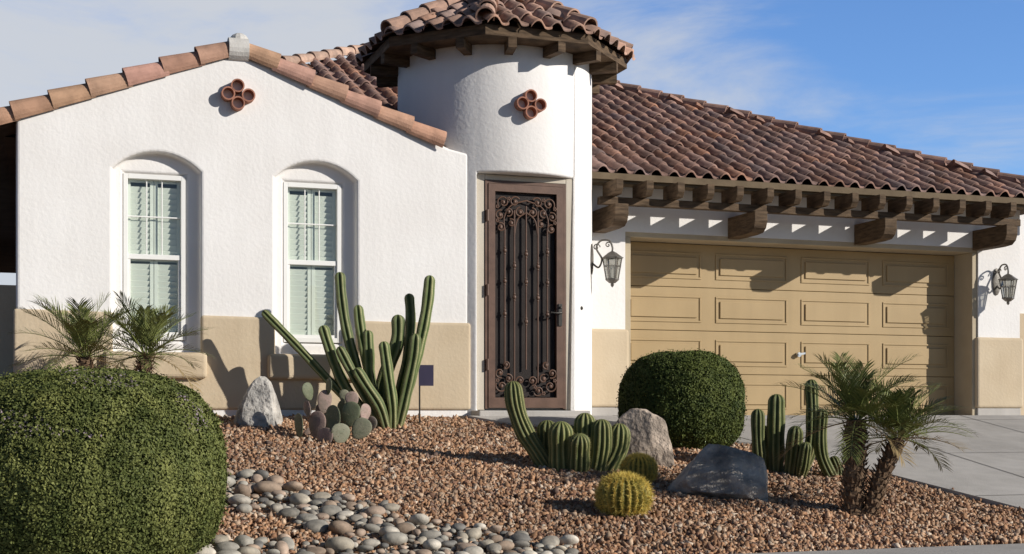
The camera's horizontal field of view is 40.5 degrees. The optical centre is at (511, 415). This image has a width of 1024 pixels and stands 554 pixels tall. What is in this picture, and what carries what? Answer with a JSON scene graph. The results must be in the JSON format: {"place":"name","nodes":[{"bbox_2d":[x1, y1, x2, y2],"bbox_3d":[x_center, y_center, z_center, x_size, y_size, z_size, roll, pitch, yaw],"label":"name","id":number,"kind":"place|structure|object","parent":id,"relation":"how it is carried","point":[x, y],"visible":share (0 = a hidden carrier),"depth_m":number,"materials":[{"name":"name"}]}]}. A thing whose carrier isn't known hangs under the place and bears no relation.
{"place":"outdoors","nodes":[
{"label":"outdoors","id":0,"kind":"place"},
{"bbox_2d":[16,58,466,416],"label":"gable wall","id":1,"kind":"structure","parent":0,"point":[403,213],"depth_m":14.02,"materials":[{"name":"white paint"}]},
{"bbox_2d":[123,173,184,340],"bbox_3d":[-3.591,-1.587,13.922,0.606,1.655,0.075,0,0,-19],"label":"window frame","id":2,"kind":"object","parent":1,"relation":"in","point":[127,257],"visible":0.8,"depth_m":13.93,"materials":[{"name":"white plastic"}]},
{"bbox_2d":[128,179,179,331],"bbox_3d":[-3.610,-1.590,13.976,0.524,1.620,0.031,0,0,-19],"label":"plantation shutter","id":3,"kind":"object","parent":2,"relation":"attached to","point":[153,283],"visible":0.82,"depth_m":13.96,"materials":[{"name":"paint"}]},
{"bbox_2d":[131,182,176,340],"bbox_3d":[-3.653,-1.600,14.101,0.640,1.800,0.015,0,0,-19],"label":"window back","id":4,"kind":"structure","parent":1,"relation":"attached to","point":[148,185],"depth_m":14.11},
{"bbox_2d":[104,351,206,378],"bbox_3d":[-3.542,-0.500,13.777,0.990,0.260,0.240,0,0,-19],"label":"window sill","id":5,"kind":"structure","parent":1,"relation":"attached to","point":[167,369],"depth_m":13.73,"materials":[{"name":"beige paint"}]},
{"bbox_2d":[0,121,445,187],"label":"gable roof deck","id":6,"kind":"structure","parent":1,"relation":"on","point":[7,129],"depth_m":14.51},
{"bbox_2d":[0,41,446,147],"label":"rake tiles","id":7,"kind":"object","parent":6,"relation":"attached to","point":[90,88],"visible":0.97,"depth_m":13.86,"materials":[{"name":"ceramic"}]},
{"bbox_2d":[227,33,249,61],"bbox_3d":[-1.799,-3.377,14.421,2.286,1.035,0.277,0,0,-19],"label":"ridge mortar","id":8,"kind":"object","parent":6,"relation":"on","point":[239,47],"visible":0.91,"depth_m":13.98,"materials":[{"name":"grey concrete"}]},
{"bbox_2d":[220,78,255,110],"bbox_3d":[-2.783,-3.232,14.039,0.337,0.311,0.220,0,0,-19],"label":"clay pipe vent","id":9,"kind":"object","parent":1,"relation":"attached to","point":[242,99],"visible":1,"depth_m":13.95,"materials":[{"name":"ceramic"}]},
{"bbox_2d":[13,309,469,409],"bbox_3d":[-2.632,-0.545,14.117,4.600,0.970,0.130,0,0,-19],"label":"gable base band","id":10,"kind":"object","parent":1,"relation":"attached to","point":[240,348],"visible":0.48,"depth_m":14.05,"materials":[{"name":"beige paint"}]},
{"bbox_2d":[284,191,336,343],"bbox_3d":[-2.145,-1.600,14.620,0.640,1.800,0.016,0,0,-19],"label":"window back","id":11,"kind":"structure","parent":1,"relation":"in","point":[302,193],"depth_m":14.62,"materials":[{"name":"white"}]},
{"bbox_2d":[283,182,340,342],"bbox_3d":[-2.083,-1.587,14.441,0.606,1.655,0.075,0,0,-19],"label":"window frame","id":12,"kind":"object","parent":1,"relation":"in","point":[336,336],"visible":0.88,"depth_m":14.41,"materials":[{"name":"white plastic"}]},
{"bbox_2d":[288,188,335,334],"bbox_3d":[-2.102,-1.590,14.496,0.524,1.620,0.031,0,0,-19],"label":"plantation shutter","id":13,"kind":"object","parent":12,"relation":"attached to","point":[311,300],"visible":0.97,"depth_m":14.48,"materials":[{"name":"paint"}]},
{"bbox_2d":[267,354,362,379],"bbox_3d":[-2.033,-0.500,14.297,0.990,0.260,0.240,0,0,-19],"label":"window sill","id":14,"kind":"structure","parent":1,"relation":"attached to","point":[290,366],"depth_m":14.11,"materials":[{"name":"beige paint"}]},
{"bbox_2d":[355,0,634,66],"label":"tower roof tiles","id":15,"kind":"object","parent":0,"point":[438,18],"visible":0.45,"depth_m":14.85,"materials":[{"name":"brown tile"}]},
{"bbox_2d":[358,0,632,58],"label":"tower hip tiles","id":16,"kind":"object","parent":15,"relation":"on","point":[403,18],"visible":0.31,"depth_m":14.97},
{"bbox_2d":[0,0,1023,284],"label":"sky","id":17,"kind":"structure","parent":0,"point":[943,78],"materials":[{"name":"blue"}]},
{"bbox_2d":[471,410,589,415],"bbox_3d":[0.185,0.022,14.934,1.260,0.155,0.420,0,0,-19],"label":"entry step","id":18,"kind":"object","parent":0,"point":[529,413],"visible":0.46,"depth_m":14.73,"materials":[{"name":"grey concrete"}]},
{"bbox_2d":[209,413,1023,553],"bbox_3d":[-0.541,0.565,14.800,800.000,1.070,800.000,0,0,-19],"label":"ground","id":19,"kind":"structure","parent":0,"point":[295,536],"depth_m":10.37,"materials":[{"name":"brown gravel"}]},
{"bbox_2d":[0,285,15,375],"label":"block wall","id":20,"kind":"structure","parent":19,"relation":"on","point":[7,297],"depth_m":15.38,"materials":[{"name":"beige paint"}]},
{"bbox_2d":[5,291,215,393],"bbox_3d":[-3.660,-0.466,12.584,1.947,1.351,1.572,0,0,0],"label":"pygmy date palm","id":21,"kind":"object","parent":19,"relation":"on","point":[145,331],"visible":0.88,"depth_m":12.53,"materials":[{"name":"green plant"}]},
{"bbox_2d":[0,364,230,553],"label":"clipped hedge bush","id":22,"kind":"object","parent":19,"relation":"on","point":[105,460],"visible":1,"depth_m":7.95,"materials":[{"name":"green plant"}]},
{"bbox_2d":[234,376,282,427],"bbox_3d":[-2.451,-0.063,13.400,0.484,0.637,0.392,0,0,-11],"label":"boulder","id":23,"kind":"object","parent":19,"relation":"on","point":[259,404],"visible":0.7,"depth_m":13.28,"materials":[{"name":"grey stone"}]},
{"bbox_2d":[294,378,376,442],"bbox_3d":[-1.642,-0.039,12.940,0.738,0.641,0.481,0,0,14],"label":"prickly pear cactus","id":24,"kind":"object","parent":19,"relation":"on","point":[328,421],"visible":0.98,"depth_m":12.88,"materials":[{"name":"green plant"}]},
{"bbox_2d":[261,272,435,428],"bbox_3d":[-1.614,-0.633,13.710,1.723,1.595,0.518,0,0,0],"label":"columnar cactus","id":25,"kind":"object","parent":19,"relation":"on","point":[385,398],"visible":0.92,"depth_m":13.66,"materials":[{"name":"green plant"}]},
{"bbox_2d":[190,469,578,553],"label":"river pebbles","id":26,"kind":"object","parent":19,"relation":"on","point":[310,515],"visible":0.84,"depth_m":9.46,"materials":[{"name":"grey stone"}]},
{"bbox_2d":[419,365,433,422],"bbox_3d":[-0.865,-0.158,13.956,0.150,0.705,0.024,0,0,-9],"label":"yard sign","id":27,"kind":"object","parent":19,"relation":"on","point":[426,375],"visible":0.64,"depth_m":13.94,"materials":[{"name":"metal"}]},
{"bbox_2d":[398,44,591,415],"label":"entry tower","id":28,"kind":"structure","parent":19,"relation":"on","point":[466,103],"depth_m":14.93,"materials":[{"name":"white paint"}]},
{"bbox_2d":[364,1,626,94],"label":"tower soffit","id":29,"kind":"structure","parent":28,"relation":"attached to","point":[386,59],"depth_m":14.80,"materials":[{"name":"brown wood"}]},
{"bbox_2d":[477,174,572,409],"bbox_3d":[0.129,-1.327,15.089,1.120,2.535,0.110,0,0,-19],"label":"door surround","id":30,"kind":"object","parent":28,"relation":"attached to","point":[481,178],"visible":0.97,"depth_m":14.95,"materials":[{"name":"white paint"}]},
{"bbox_2d":[484,180,565,408],"bbox_3d":[0.142,-1.302,15.054,0.927,2.455,0.124,0,0,-19],"label":"security screen door","id":31,"kind":"structure","parent":30,"relation":"attached to","point":[524,279],"depth_m":15.06,"materials":[{"name":"brown metal"}]},
{"bbox_2d":[551,304,562,325],"bbox_3d":[0.484,-1.100,15.092,0.151,0.240,0.075,0,0,-19],"label":"door handle","id":32,"kind":"object","parent":31,"relation":"attached to","point":[559,312],"visible":1,"depth_m":15.13,"materials":[{"name":"metal"}]},
{"bbox_2d":[514,89,546,119],"bbox_3d":[0.177,-3.322,14.873,0.337,0.311,0.220,0,0,-19],"label":"tower pipe vent","id":33,"kind":"object","parent":28,"relation":"attached to","point":[533,107],"visible":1,"depth_m":14.79,"materials":[{"name":"ceramic"}]},
{"bbox_2d":[591,239,622,286],"bbox_3d":[1.073,-1.724,15.676,0.373,0.548,0.218,0,0,10],"label":"wall lantern","id":34,"kind":"object","parent":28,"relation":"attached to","point":[612,255],"depth_m":15.65,"materials":[{"name":"grey metal"}]},
{"bbox_2d":[503,381,630,472],"bbox_3d":[0.489,0.123,12.160,1.091,0.868,0.575,0,0,21],"label":"ribbed cactus","id":35,"kind":"object","parent":19,"relation":"on","point":[586,442],"visible":0.98,"depth_m":12.07,"materials":[{"name":"green plant"}]},
{"bbox_2d":[458,416,751,444],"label":"walkway","id":36,"kind":"structure","parent":19,"relation":"on","point":[537,420],"depth_m":14.52,"materials":[{"name":"concrete"}]},
{"bbox_2d":[594,470,655,515],"bbox_3d":[0.850,0.593,10.548,0.516,0.378,0.504,0,0,0],"label":"golden barrel cactus","id":37,"kind":"object","parent":19,"relation":"on","point":[623,493],"visible":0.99,"depth_m":10.41,"materials":[{"name":"yellow plant"}]},
{"bbox_2d":[619,452,659,481],"bbox_3d":[1.081,0.444,11.800,0.374,0.284,0.371,0,0,0],"label":"golden barrel cactus","id":38,"kind":"object","parent":19,"relation":"on","point":[645,465],"visible":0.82,"depth_m":11.70,"materials":[{"name":"green plant"}]},
{"bbox_2d":[615,408,674,467],"bbox_3d":[1.169,0.319,12.677,0.631,0.774,0.513,0,0,3],"label":"boulder","id":39,"kind":"object","parent":19,"relation":"on","point":[649,432],"visible":0.41,"depth_m":12.49,"materials":[{"name":"grey stone"}]},
{"bbox_2d":[616,348,747,448],"bbox_3d":[1.680,-0.114,13.808,1.310,1.118,1.269,0,0,0],"label":"round hedge bush","id":40,"kind":"object","parent":19,"relation":"on","point":[694,398],"visible":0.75,"depth_m":13.32,"materials":[{"name":"green plant"}]},
{"bbox_2d":[666,444,767,500],"bbox_3d":[1.690,0.522,11.482,0.852,0.580,0.542,0,0,11],"label":"boulder","id":41,"kind":"object","parent":19,"relation":"on","point":[717,470],"visible":0.75,"depth_m":11.30,"materials":[{"name":"grey stone"}]},
{"bbox_2d":[750,379,842,478],"bbox_3d":[2.570,0.166,12.484,0.862,0.996,0.462,0,0,9],"label":"organ pipe cactus","id":42,"kind":"object","parent":19,"relation":"on","point":[768,441],"visible":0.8,"depth_m":12.46,"materials":[{"name":"green plant"}]},
{"bbox_2d":[592,185,1019,337],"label":"garage wall","id":43,"kind":"structure","parent":19,"relation":"on","point":[998,316],"depth_m":17.33,"materials":[{"name":"white paint"}]},
{"bbox_2d":[631,242,953,414],"bbox_3d":[3.604,-1.057,17.752,4.870,2.154,0.057,0,0,-19],"label":"garage door","id":44,"kind":"structure","parent":43,"relation":"in","point":[788,315],"depth_m":17.74,"materials":[{"name":"beige metal"}]},
{"bbox_2d":[631,285,950,376],"bbox_3d":[3.582,-1.050,17.817,5.040,2.300,0.020,0,0,-19],"label":"garage door back","id":45,"kind":"structure","parent":44,"relation":"attached to","point":[807,333],"depth_m":17.89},
{"bbox_2d":[625,232,976,414],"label":"garage trim","id":46,"kind":"structure","parent":43,"relation":"attached to","point":[965,298],"depth_m":18.19,"materials":[{"name":"beige paint"}]},
{"bbox_2d":[593,178,1020,250],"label":"pergola beams","id":47,"kind":"structure","parent":43,"relation":"attached to","point":[750,222],"depth_m":16.77,"materials":[{"name":"brown wood"}]},
{"bbox_2d":[592,329,1022,407],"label":"garage base band","id":48,"kind":"object","parent":43,"relation":"attached to","point":[998,372],"visible":0.69,"depth_m":18.17,"materials":[{"name":"beige paint"}]},
{"bbox_2d":[992,264,1017,304],"bbox_3d":[6.440,-1.714,18.114,0.218,0.548,0.373,0,0,-19],"label":"wall lantern","id":49,"kind":"object","parent":43,"relation":"attached to","point":[997,281],"depth_m":18.09,"materials":[{"name":"grey metal"}]},
{"bbox_2d":[592,407,1020,415],"bbox_3d":[3.650,0.001,17.634,6.370,0.198,0.570,0,0,-19],"label":"foundation","id":50,"kind":"object","parent":19,"relation":"on","point":[604,411],"visible":0.27,"depth_m":18.20,"materials":[{"name":"concrete"}]},
{"bbox_2d":[774,351,982,516],"bbox_3d":[2.856,0.151,11.000,1.611,1.394,1.298,0,0,29],"label":"pygmy date palm","id":51,"kind":"object","parent":19,"relation":"on","point":[855,393],"visible":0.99,"depth_m":10.92,"materials":[{"name":"green plant"}]},
{"bbox_2d":[1020,313,1023,414],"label":"base","id":52,"kind":"object","parent":19,"relation":"on","point":[1022,335],"depth_m":21.98,"materials":[{"name":"beige paint"}]},
{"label":"side walls","id":53,"kind":"object","parent":19,"relation":"on","visible":0},
{"bbox_2d":[0,58,1023,272],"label":"roof deck","id":54,"kind":"structure","parent":53,"relation":"on","point":[8,229],"depth_m":17.70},
{"bbox_2d":[281,43,1023,183],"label":"hip tiles","id":55,"kind":"object","parent":54,"relation":"attached to","point":[323,54],"visible":0.46,"depth_m":19.62,"materials":[{"name":"ceramic"}]},
{"bbox_2d":[298,52,1023,196],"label":"roof tiles","id":56,"kind":"object","parent":54,"relation":"on","point":[856,161],"visible":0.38,"depth_m":18.09,"materials":[{"name":"brown tile"}]},
{"bbox_2d":[592,172,1023,209],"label":"fascia","id":57,"kind":"structure","parent":54,"relation":"attached to","point":[629,180],"depth_m":16.72,"materials":[{"name":"paint"}]},
{"bbox_2d":[600,83,1021,183],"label":"side roof tiles","id":58,"kind":"object","parent":54,"relation":"attached to","point":[954,162],"visible":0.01,"depth_m":19.43,"materials":[{"name":"ceramic"}]},
{"bbox_2d":[613,415,1023,511],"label":"driveway","id":59,"kind":"structure","parent":0,"point":[995,446],"depth_m":13.68,"materials":[{"name":"concrete"}]},
{"bbox_2d":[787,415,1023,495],"bbox_3d":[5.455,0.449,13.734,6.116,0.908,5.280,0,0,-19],"label":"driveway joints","id":60,"kind":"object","parent":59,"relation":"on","point":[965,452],"visible":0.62,"depth_m":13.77,"materials":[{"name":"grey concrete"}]},
{"bbox_2d":[745,543,1023,553],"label":"sidewalk","id":61,"kind":"structure","parent":0,"point":[997,549],"depth_m":9.72,"materials":[{"name":"concrete"}]},
{"bbox_2d":[1020,215,1023,313],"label":"wall","id":62,"kind":"structure","parent":0,"point":[1022,265],"depth_m":22.01,"materials":[{"name":"white paint"}]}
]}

